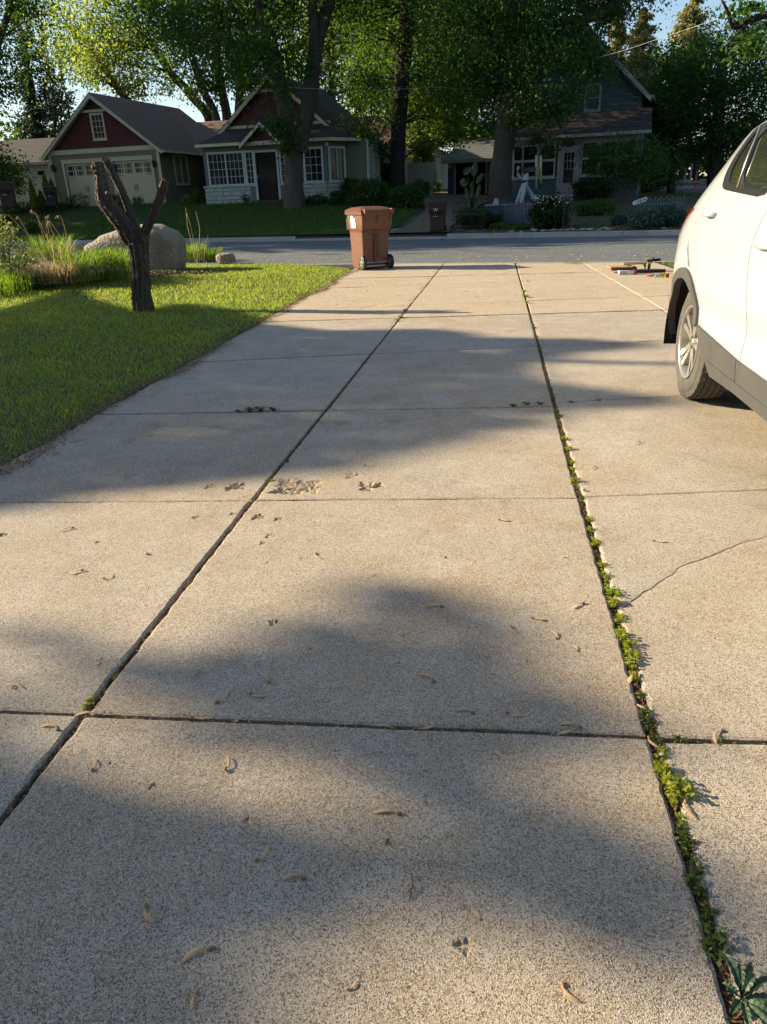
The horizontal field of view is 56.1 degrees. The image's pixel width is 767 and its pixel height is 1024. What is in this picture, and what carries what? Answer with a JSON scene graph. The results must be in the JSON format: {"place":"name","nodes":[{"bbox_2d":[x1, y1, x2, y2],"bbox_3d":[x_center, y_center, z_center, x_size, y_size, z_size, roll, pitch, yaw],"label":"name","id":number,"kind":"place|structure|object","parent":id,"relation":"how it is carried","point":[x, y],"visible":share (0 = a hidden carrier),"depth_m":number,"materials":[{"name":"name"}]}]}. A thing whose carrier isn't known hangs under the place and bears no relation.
{"place":"outdoors","nodes":[
{"label":"outdoors","id":0,"kind":"place"},
{"bbox_2d":[10,233,88,264],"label":"ornamental grass","id":1,"kind":"object","parent":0,"point":[40,248],"depth_m":16.45,"materials":[{"name":"green plant"}]},
{"bbox_2d":[0,263,351,468],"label":"lawn","id":2,"kind":"structure","parent":0,"point":[34,434],"depth_m":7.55,"materials":[{"name":"green plant"}]},
{"bbox_2d":[0,216,31,275],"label":"wild plant","id":3,"kind":"object","parent":2,"relation":"on","point":[10,241],"visible":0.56,"depth_m":14.33,"materials":[{"name":"green plant"}]},
{"bbox_2d":[0,264,40,295],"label":"ornamental grass","id":4,"kind":"object","parent":2,"relation":"on","point":[6,285],"depth_m":12.88,"materials":[{"name":"green plant"}]},
{"bbox_2d":[0,251,73,289],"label":"shrub","id":5,"kind":"object","parent":2,"relation":"on","point":[12,261],"visible":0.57,"depth_m":13.29,"materials":[{"name":"green plant"}]},
{"bbox_2d":[1,238,123,283],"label":"ornamental grass","id":6,"kind":"object","parent":2,"relation":"on","point":[48,267],"depth_m":13.27,"materials":[{"name":"plant"}]},
{"bbox_2d":[35,246,128,281],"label":"ornamental grass","id":7,"kind":"object","parent":2,"relation":"on","point":[85,275],"depth_m":13.42,"materials":[{"name":"green plant"}]},
{"bbox_2d":[70,243,158,279],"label":"ornamental grass","id":8,"kind":"object","parent":2,"relation":"on","point":[123,270],"depth_m":13.78,"materials":[{"name":"green plant"}]},
{"bbox_2d":[91,159,168,312],"bbox_3d":[-3.360,-3.727,10.022,1.121,2.173,0.448,2,24,8],"label":"tree stump","id":9,"kind":"object","parent":2,"relation":"on","point":[134,235],"visible":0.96,"depth_m":9.86,"materials":[{"name":"wood"}]},
{"bbox_2d":[84,224,186,269],"bbox_3d":[-5.544,-5.784,16.183,2.200,1.276,1.141,2,24,8],"label":"boulder","id":10,"kind":"object","parent":2,"relation":"on","point":[169,251],"visible":0.32,"depth_m":15.68,"materials":[{"name":"stone"}]},
{"bbox_2d":[51,268,228,275],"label":"mulch chips","id":11,"kind":"object","parent":2,"relation":"on","point":[181,271],"visible":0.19,"depth_m":15.17,"materials":[{"name":"brown wood"}]},
{"bbox_2d":[186,241,207,262],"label":"ornamental grass","id":12,"kind":"object","parent":2,"relation":"on","point":[190,255],"depth_m":18.79,"materials":[{"name":"green plant"}]},
{"bbox_2d":[198,246,223,261],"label":"ornamental grass","id":13,"kind":"object","parent":2,"relation":"on","point":[209,256],"depth_m":18.64,"materials":[{"name":"green plant"}]},
{"bbox_2d":[216,252,235,263],"bbox_3d":[-3.962,-6.357,18.093,0.488,0.307,0.400,2,24,8],"label":"boulder","id":14,"kind":"object","parent":2,"relation":"on","point":[226,258],"visible":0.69,"depth_m":17.94,"materials":[{"name":"stone"}]},
{"bbox_2d":[0,197,417,239],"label":"lawn","id":15,"kind":"structure","parent":0,"point":[96,210],"depth_m":33.60,"materials":[{"name":"green plant"}]},
{"bbox_2d":[0,182,18,208],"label":"wheelie bin","id":16,"kind":"object","parent":15,"relation":"on","point":[8,200],"visible":1,"depth_m":37.47,"materials":[{"name":"brown plastic"}]},
{"bbox_2d":[28,178,39,212],"bbox_3d":[-18.467,-16.678,37.959,0.562,1.722,0.564,2,24,8],"label":"arborvitae","id":17,"kind":"object","parent":15,"relation":"on","point":[34,201],"visible":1,"depth_m":37.89,"materials":[{"name":"green plant"}]},
{"bbox_2d":[0,0,73,163],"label":"shade tree","id":18,"kind":"object","parent":15,"relation":"on","point":[10,7],"visible":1,"depth_m":40.55,"materials":[{"name":"green plant"}]},
{"bbox_2d":[42,186,59,206],"bbox_3d":[-17.256,-16.375,37.411,0.612,0.990,0.757,-7,24,-10],"label":"wheelie bin","id":19,"kind":"object","parent":15,"relation":"on","point":[50,192],"visible":1,"depth_m":37.20,"materials":[{"name":"black plastic"}]},
{"bbox_2d":[91,0,435,209],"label":"maple tree","id":20,"kind":"object","parent":15,"relation":"on","point":[293,138],"visible":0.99,"depth_m":31.04,"materials":[{"name":"green plant"}]},
{"bbox_2d":[0,235,678,264],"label":"road","id":21,"kind":"structure","parent":0,"point":[611,248],"depth_m":19.35,"materials":[{"name":"grey asphalt"}]},
{"bbox_2d":[1,230,679,245],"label":"kerb","id":22,"kind":"structure","parent":21,"relation":"on","point":[519,235],"depth_m":24.98,"materials":[{"name":"concrete"}]},
{"bbox_2d":[26,261,673,268],"bbox_3d":[-0.277,-5.697,16.645,79.486,0.100,0.376,5,25,16],"label":"gutter","id":23,"kind":"object","parent":21,"relation":"on","point":[348,266],"visible":0.09,"depth_m":16.08,"materials":[{"name":"concrete"}]},
{"bbox_2d":[5,179,706,240],"bbox_3d":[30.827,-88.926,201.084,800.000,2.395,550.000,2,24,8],"label":"terrain","id":24,"kind":"structure","parent":0,"point":[701,187],"depth_m":28.71,"materials":[{"name":"green plant"}]},
{"bbox_2d":[0,200,38,214],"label":"bush","id":25,"kind":"object","parent":24,"relation":"on","point":[21,209],"visible":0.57,"depth_m":39.24,"materials":[{"name":"green plant"}]},
{"bbox_2d":[0,142,40,200],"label":"tree","id":26,"kind":"object","parent":24,"relation":"on","point":[9,167],"visible":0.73,"depth_m":40.99,"materials":[{"name":"green plant"}]},
{"bbox_2d":[0,137,54,203],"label":"white house","id":27,"kind":"structure","parent":24,"relation":"on","point":[36,149],"depth_m":46.40,"materials":[{"name":"grey plastic"}]},
{"bbox_2d":[6,2,64,139],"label":"spruce tree","id":28,"kind":"object","parent":24,"relation":"on","point":[49,118],"visible":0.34,"depth_m":57.52,"materials":[{"name":"green plant"}]},
{"bbox_2d":[22,68,50,138],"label":"spruce tree","id":29,"kind":"object","parent":24,"relation":"on","point":[35,114],"visible":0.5,"depth_m":56.40,"materials":[{"name":"green plant"}]},
{"bbox_2d":[36,28,70,137],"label":"spruce tree","id":30,"kind":"object","parent":24,"relation":"on","point":[53,84],"visible":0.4,"depth_m":61.17,"materials":[{"name":"green plant"}]},
{"bbox_2d":[53,42,78,124],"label":"spruce tree","id":31,"kind":"object","parent":24,"relation":"on","point":[69,100],"visible":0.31,"depth_m":66.59,"materials":[{"name":"green plant"}]},
{"bbox_2d":[1,0,184,103],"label":"grove tree","id":32,"kind":"object","parent":24,"relation":"on","point":[120,90],"visible":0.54,"depth_m":55.56,"materials":[{"name":"green plant"}]},
{"bbox_2d":[28,0,212,121],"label":"grove tree","id":33,"kind":"object","parent":24,"relation":"on","point":[115,43],"visible":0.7,"depth_m":53.00,"materials":[{"name":"green plant"}]},
{"bbox_2d":[40,92,206,207],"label":"garage house","id":34,"kind":"structure","parent":24,"relation":"on","point":[130,139],"depth_m":38.31,"materials":[{"name":"grey"}]},
{"bbox_2d":[60,158,102,206],"bbox_3d":[-16.100,-17.741,39.105,2.683,2.581,0.285,5,25,16],"label":"garage door","id":35,"kind":"structure","parent":34,"relation":"in","point":[80,176],"depth_m":39.10,"materials":[{"name":"paint"}]},
{"bbox_2d":[89,112,106,140],"bbox_3d":[-14.876,-20.105,37.593,0.894,1.289,0.190,5,25,16],"label":"window","id":36,"kind":"structure","parent":34,"relation":"in","point":[90,114],"depth_m":37.56,"materials":[{"name":"white glass"}]},
{"bbox_2d":[108,155,156,204],"bbox_3d":[-13.168,-17.467,38.247,2.668,2.581,0.285,5,25,16],"label":"garage door","id":37,"kind":"structure","parent":34,"relation":"in","point":[137,177],"depth_m":38.12,"materials":[{"name":"paint"}]},
{"bbox_2d":[70,0,232,120],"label":"grove tree","id":38,"kind":"object","parent":24,"relation":"on","point":[204,92],"visible":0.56,"depth_m":51.10,"materials":[{"name":"green plant"}]},
{"bbox_2d":[159,120,227,155],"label":"breezeway","id":39,"kind":"object","parent":24,"relation":"on","point":[199,132],"visible":0.19,"depth_m":41.35,"materials":[{"name":"brown"}]},
{"bbox_2d":[131,0,294,119],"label":"grove tree","id":40,"kind":"object","parent":24,"relation":"on","point":[226,115],"visible":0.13,"depth_m":52.54,"materials":[{"name":"green plant"}]},
{"bbox_2d":[209,24,266,111],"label":"grove tree","id":41,"kind":"object","parent":24,"relation":"on","point":[239,97],"visible":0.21,"depth_m":50.15,"materials":[{"name":"green plant"}]},
{"bbox_2d":[245,0,342,82],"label":"background tree","id":42,"kind":"object","parent":24,"relation":"on","point":[295,37],"visible":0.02,"depth_m":56.39,"materials":[{"name":"green plant"}]},
{"bbox_2d":[194,74,407,204],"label":"cottage","id":43,"kind":"structure","parent":24,"relation":"on","point":[236,170],"depth_m":35.14,"materials":[{"name":"grey"}]},
{"bbox_2d":[206,151,246,185],"bbox_3d":[-7.734,-16.888,35.505,2.047,1.581,0.190,4,24,14],"label":"window","id":44,"kind":"structure","parent":43,"relation":"in","point":[226,168],"depth_m":35.47,"materials":[{"name":"white glass"}]},
{"bbox_2d":[243,150,256,185],"bbox_3d":[-6.505,-16.792,35.187,0.570,1.581,0.190,4,24,14],"label":"window","id":45,"kind":"structure","parent":43,"relation":"in","point":[249,165],"depth_m":35.16,"materials":[{"name":"white glass"}]},
{"bbox_2d":[252,149,280,199],"bbox_3d":[-5.662,-16.440,35.118,1.286,2.196,0.160,4,24,14],"label":"front door","id":46,"kind":"structure","parent":43,"relation":"in","point":[266,164],"depth_m":35.11,"materials":[{"name":"black wood"}]},
{"bbox_2d":[303,146,324,181],"bbox_3d":[-3.329,-16.544,34.368,1.066,1.581,0.190,4,24,14],"label":"window","id":47,"kind":"structure","parent":43,"relation":"in","point":[313,164],"depth_m":34.34,"materials":[{"name":"white glass"}]},
{"bbox_2d":[327,146,345,180],"bbox_3d":[-2.246,-16.662,34.541,0.970,1.595,0.130,-18,28,-33],"label":"window","id":48,"kind":"structure","parent":43,"relation":"in","point":[336,154],"depth_m":34.52,"materials":[{"name":"white glass"}]},
{"bbox_2d":[282,0,395,115],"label":"background tree","id":49,"kind":"object","parent":24,"relation":"on","point":[334,93],"visible":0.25,"depth_m":48.62,"materials":[{"name":"green plant"}]},
{"bbox_2d":[301,6,384,116],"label":"background tree","id":50,"kind":"object","parent":24,"relation":"on","point":[361,113],"visible":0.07,"depth_m":55.83,"materials":[{"name":"green plant"}]},
{"bbox_2d":[339,177,359,198],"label":"bush","id":51,"kind":"object","parent":24,"relation":"on","point":[348,183],"visible":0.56,"depth_m":34.61,"materials":[{"name":"green plant"}]},
{"bbox_2d":[299,3,426,115],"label":"background tree","id":52,"kind":"object","parent":24,"relation":"on","point":[393,59],"visible":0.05,"depth_m":51.27,"materials":[{"name":"green plant"}]},
{"bbox_2d":[344,175,391,206],"bbox_3d":[-0.650,-14.363,32.324,2.206,1.410,1.891,2,24,8],"label":"bush","id":53,"kind":"object","parent":24,"relation":"on","point":[379,188],"visible":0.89,"depth_m":32.01,"materials":[{"name":"green plant"}]},
{"bbox_2d":[0,113,744,179],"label":"woodland","id":54,"kind":"object","parent":24,"relation":"on","point":[702,176],"depth_m":72.68,"materials":[{"name":"green plant"}]},
{"bbox_2d":[359,115,448,188],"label":"outbuilding","id":55,"kind":"structure","parent":24,"relation":"on","point":[442,172],"depth_m":47.81,"materials":[{"name":"beige"}]},
{"bbox_2d":[380,183,429,208],"bbox_3d":[0.912,-13.929,31.778,2.016,1.087,1.818,-15,27,-28],"label":"bush","id":56,"kind":"object","parent":24,"relation":"on","point":[401,197],"visible":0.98,"depth_m":31.48,"materials":[{"name":"green plant"}]},
{"bbox_2d":[287,0,532,190],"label":"shade tree","id":57,"kind":"object","parent":24,"relation":"on","point":[398,121],"visible":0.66,"depth_m":35.10,"materials":[{"name":"green plant"}]},
{"bbox_2d":[407,162,432,194],"bbox_3d":[1.999,-18.118,39.172,1.390,1.668,0.078,2,24,10],"label":"white fence","id":58,"kind":"object","parent":24,"relation":"on","point":[425,171],"visible":0.66,"depth_m":39.02,"materials":[{"name":"grey plastic"}]},
{"bbox_2d":[406,136,435,174],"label":"tree","id":59,"kind":"object","parent":24,"relation":"on","point":[420,151],"visible":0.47,"depth_m":40.60,"materials":[{"name":"green plant"}]},
{"bbox_2d":[349,0,502,161],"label":"background tree","id":60,"kind":"object","parent":24,"relation":"on","point":[410,136],"visible":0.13,"depth_m":42.98,"materials":[{"name":"green plant"}]},
{"bbox_2d":[441,139,494,193],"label":"shed","id":61,"kind":"structure","parent":24,"relation":"on","point":[479,152],"depth_m":40.90,"materials":[{"name":"grey"}]},
{"bbox_2d":[453,208,484,229],"bbox_3d":[3.128,-10.694,26.395,1.385,0.880,0.046,17,30,36],"label":"iron fence","id":62,"kind":"object","parent":24,"relation":"on","point":[471,214],"visible":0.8,"depth_m":26.34,"materials":[{"name":"black metal"}]},
{"bbox_2d":[411,10,531,149],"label":"background tree","id":63,"kind":"object","parent":24,"relation":"on","point":[488,136],"visible":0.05,"depth_m":46.06,"materials":[{"name":"green plant"}]},
{"bbox_2d":[460,162,483,208],"bbox_3d":[3.763,-13.812,30.607,1.019,1.959,0.428,2,24,8],"label":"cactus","id":64,"kind":"object","parent":24,"relation":"on","point":[473,170],"visible":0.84,"depth_m":30.54,"materials":[{"name":"green plant"}]},
{"bbox_2d":[451,208,504,227],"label":"bush","id":65,"kind":"object","parent":24,"relation":"on","point":[480,223],"visible":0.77,"depth_m":26.54,"materials":[{"name":"green plant"}]},
{"bbox_2d":[348,0,679,204],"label":"cottonwood tree","id":66,"kind":"object","parent":24,"relation":"on","point":[515,94],"visible":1,"depth_m":28.43,"materials":[{"name":"green plant"}]},
{"bbox_2d":[503,203,531,223],"bbox_3d":[5.066,-11.234,27.288,1.094,0.880,0.050,3,24,12],"label":"fence","id":67,"kind":"object","parent":24,"relation":"on","point":[509,215],"visible":0.43,"depth_m":27.24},
{"bbox_2d":[498,190,539,227],"bbox_3d":[4.873,-10.918,26.042,1.647,1.429,0.091,15,29,34],"label":"iron fence","id":68,"kind":"object","parent":24,"relation":"on","point":[512,206],"visible":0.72,"depth_m":26.16,"materials":[{"name":"black metal"}]},
{"bbox_2d":[516,166,536,202],"bbox_3d":[5.998,-13.550,30.064,0.998,1.636,0.758,-17,28,-31],"label":"tripod sculpture","id":69,"kind":"object","parent":24,"relation":"on","point":[524,187],"visible":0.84,"depth_m":29.91,"materials":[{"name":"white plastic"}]},
{"bbox_2d":[392,192,702,231],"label":"yard weeds","id":70,"kind":"object","parent":24,"relation":"on","point":[650,195],"visible":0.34,"depth_m":29.23,"materials":[{"name":"green plant"}]},
{"bbox_2d":[453,218,682,232],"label":"garden mulch","id":71,"kind":"object","parent":24,"relation":"on","point":[526,230],"visible":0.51,"depth_m":25.05,"materials":[{"name":"brown plant"}]},
{"bbox_2d":[525,188,572,230],"bbox_3d":[5.769,-10.501,25.026,1.635,1.408,1.627,2,24,8],"label":"flowering bush","id":72,"kind":"object","parent":71,"relation":"on","point":[546,213],"visible":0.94,"depth_m":24.89,"materials":[{"name":"green plant"}]},
{"bbox_2d":[495,25,656,200],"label":"blue house","id":73,"kind":"structure","parent":24,"relation":"on","point":[560,173],"depth_m":32.49,"materials":[{"name":"wood"}]},
{"bbox_2d":[512,145,523,178],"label":"window","id":74,"kind":"structure","parent":73,"relation":"in","point":[518,155],"depth_m":33.22,"materials":[{"name":"white glass"}]},
{"bbox_2d":[521,144,538,177],"bbox_3d":[6.746,-16.095,33.074,0.746,1.384,0.155,7,25,20],"label":"window","id":75,"kind":"structure","parent":73,"relation":"in","point":[525,157],"depth_m":33.00,"materials":[{"name":"white glass"}]},
{"bbox_2d":[537,143,556,177],"bbox_3d":[7.463,-16.005,32.812,0.781,1.384,0.155,7,25,20],"label":"window","id":76,"kind":"structure","parent":73,"relation":"in","point":[549,167],"depth_m":32.82,"materials":[{"name":"white glass"}]},
{"bbox_2d":[556,145,581,197],"bbox_3d":[8.387,-15.428,32.664,1.008,2.139,0.130,7,25,20],"label":"front door","id":77,"kind":"structure","parent":73,"relation":"in","point":[566,174],"depth_m":32.59,"materials":[{"name":"grey"}]},
{"bbox_2d":[580,141,599,175],"bbox_3d":[9.225,-15.786,32.170,0.778,1.384,0.155,7,25,20],"label":"window","id":78,"kind":"structure","parent":73,"relation":"in","point":[583,172],"depth_m":32.23,"materials":[{"name":"white glass"}]},
{"bbox_2d":[568,175,617,199],"bbox_3d":[9.499,-14.679,32.533,2.259,1.133,1.810,2,24,8],"label":"bush","id":79,"kind":"object","parent":24,"relation":"on","point":[595,189],"visible":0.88,"depth_m":32.20,"materials":[{"name":"green plant"}]},
{"bbox_2d":[571,197,616,215],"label":"bush","id":80,"kind":"object","parent":24,"relation":"on","point":[586,207],"visible":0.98,"depth_m":27.58,"materials":[{"name":"green plant"}]},
{"bbox_2d":[607,21,630,62],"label":"spruce tree","id":81,"kind":"object","parent":24,"relation":"on","point":[622,41],"visible":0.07,"depth_m":53.93,"materials":[{"name":"green plant"}]},
{"bbox_2d":[563,119,699,203],"bbox_3d":[9.896,-14.200,29.365,5.070,3.192,4.159,2,24,8],"label":"tree","id":82,"kind":"object","parent":24,"relation":"on","point":[634,173],"visible":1,"depth_m":28.90,"materials":[{"name":"green plant"}]},
{"bbox_2d":[622,5,663,106],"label":"spruce tree","id":83,"kind":"object","parent":24,"relation":"on","point":[642,34],"visible":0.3,"depth_m":48.83,"materials":[{"name":"green plant"}]},
{"bbox_2d":[627,207,664,229],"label":"bush","id":84,"kind":"object","parent":24,"relation":"on","point":[638,221],"visible":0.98,"depth_m":23.49,"materials":[{"name":"teal plant"}]},
{"bbox_2d":[640,145,678,192],"bbox_3d":[14.430,-18.991,39.148,3.214,3.034,2.659,2,24,8],"label":"bush","id":85,"kind":"object","parent":24,"relation":"on","point":[653,185],"visible":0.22,"depth_m":39.15,"materials":[{"name":"green plant"}]},
{"bbox_2d":[656,201,689,227],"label":"bush","id":86,"kind":"object","parent":24,"relation":"on","point":[671,215],"visible":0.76,"depth_m":23.70,"materials":[{"name":"teal plant"}]},
{"bbox_2d":[638,28,726,192],"bbox_3d":[14.659,-20.073,36.576,5.851,7.589,5.950,-18,28,-32],"label":"shade tree","id":87,"kind":"object","parent":24,"relation":"on","point":[671,189],"visible":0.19,"depth_m":35.99,"materials":[{"name":"green plant"}]},
{"bbox_2d":[657,0,719,180],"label":"spruce tree","id":88,"kind":"object","parent":24,"relation":"on","point":[693,8],"visible":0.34,"depth_m":49.79,"materials":[{"name":"green plant"}]},
{"bbox_2d":[616,0,766,186],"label":"shade tree","id":89,"kind":"object","parent":24,"relation":"on","point":[724,88],"visible":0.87,"depth_m":32.68,"materials":[{"name":"green plant"}]},
{"bbox_2d":[0,262,766,1023],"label":"driveway","id":90,"kind":"structure","parent":0,"point":[86,856],"depth_m":2.31,"materials":[{"name":"concrete"}]},
{"bbox_2d":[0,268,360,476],"bbox_3d":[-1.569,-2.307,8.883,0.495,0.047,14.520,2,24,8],"label":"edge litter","id":91,"kind":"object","parent":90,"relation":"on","point":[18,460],"visible":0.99,"depth_m":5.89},
{"bbox_2d":[345,206,393,269],"bbox_3d":[-0.277,-5.793,15.215,0.762,1.232,0.969,-13,26,-23],"label":"wheelie bin","id":92,"kind":"object","parent":90,"relation":"on","point":[368,227],"visible":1,"depth_m":14.98,"materials":[{"name":"brown plastic"}]},
{"bbox_2d":[0,346,765,1020],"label":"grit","id":93,"kind":"object","parent":90,"relation":"on","point":[330,772],"visible":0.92,"depth_m":1.90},
{"bbox_2d":[0,308,766,1023],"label":"joint litter","id":94,"kind":"object","parent":90,"relation":"on","point":[634,684],"visible":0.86,"depth_m":2.15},
{"bbox_2d":[607,262,646,269],"bbox_3d":[4.561,-4.610,13.498,0.700,0.125,0.320,2,24,8],"label":"plank","id":95,"kind":"object","parent":90,"relation":"on","point":[626,266],"visible":1,"depth_m":13.44,"materials":[{"name":"brown wood"}]},
{"bbox_2d":[661,764,699,798],"bbox_3d":[0.746,0.699,1.835,0.077,0.062,0.120,-5,24,-7],"label":"weed clump","id":96,"kind":"object","parent":90,"relation":"on","point":[672,784],"visible":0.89,"depth_m":1.82,"materials":[{"name":"green plant"}]},
{"bbox_2d":[672,831,696,864],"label":"weed clump","id":97,"kind":"object","parent":90,"relation":"on","point":[686,848],"visible":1,"depth_m":1.67,"materials":[{"name":"green plant"}]},
{"bbox_2d":[684,867,708,898],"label":"weed clump","id":98,"kind":"object","parent":90,"relation":"on","point":[696,888],"visible":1,"depth_m":1.57,"materials":[{"name":"green plant"}]},
{"bbox_2d":[699,897,718,929],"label":"weed clump","id":99,"kind":"object","parent":90,"relation":"on","point":[708,915],"visible":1,"depth_m":1.51,"materials":[{"name":"green plant"}]},
{"bbox_2d":[696,921,730,966],"bbox_3d":[0.661,0.874,1.447,0.066,0.052,0.098,8,25,21],"label":"weed clump","id":100,"kind":"object","parent":90,"relation":"on","point":[714,943],"visible":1,"depth_m":1.44,"materials":[{"name":"green plant"}]},
{"bbox_2d":[663,120,766,420],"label":"parked car","id":101,"kind":"object","parent":90,"relation":"on","point":[715,332],"visible":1,"depth_m":4.26,"materials":[{"name":"white paint"}]},
{"bbox_2d":[721,952,766,1023],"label":"dandelion plant","id":102,"kind":"object","parent":90,"relation":"on","point":[746,980],"visible":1,"depth_m":1.35,"materials":[{"name":"green plant"}]},
{"bbox_2d":[0,0,766,179],"label":"sky","id":103,"kind":"structure","parent":0,"point":[660,17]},
{"bbox_2d":[296,192,487,234],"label":"driveway","id":104,"kind":"structure","parent":0,"point":[447,198],"depth_m":30.51,"materials":[{"name":"grey concrete"}]},
{"bbox_2d":[427,201,447,231],"bbox_3d":[1.937,-10.593,25.829,0.632,1.023,0.782,4,24,14],"label":"wheelie bin","id":105,"kind":"object","parent":104,"relation":"on","point":[437,213],"visible":0.98,"depth_m":25.59,"materials":[{"name":"brown plastic"}]},
{"label":"right lawn","id":106,"kind":"structure","parent":0,"visible":0},
{"bbox_2d":[702,0,766,76],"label":"oak tree","id":107,"kind":"object","parent":106,"relation":"on","point":[740,24],"visible":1,"depth_m":10.58,"materials":[{"name":"green plant"}]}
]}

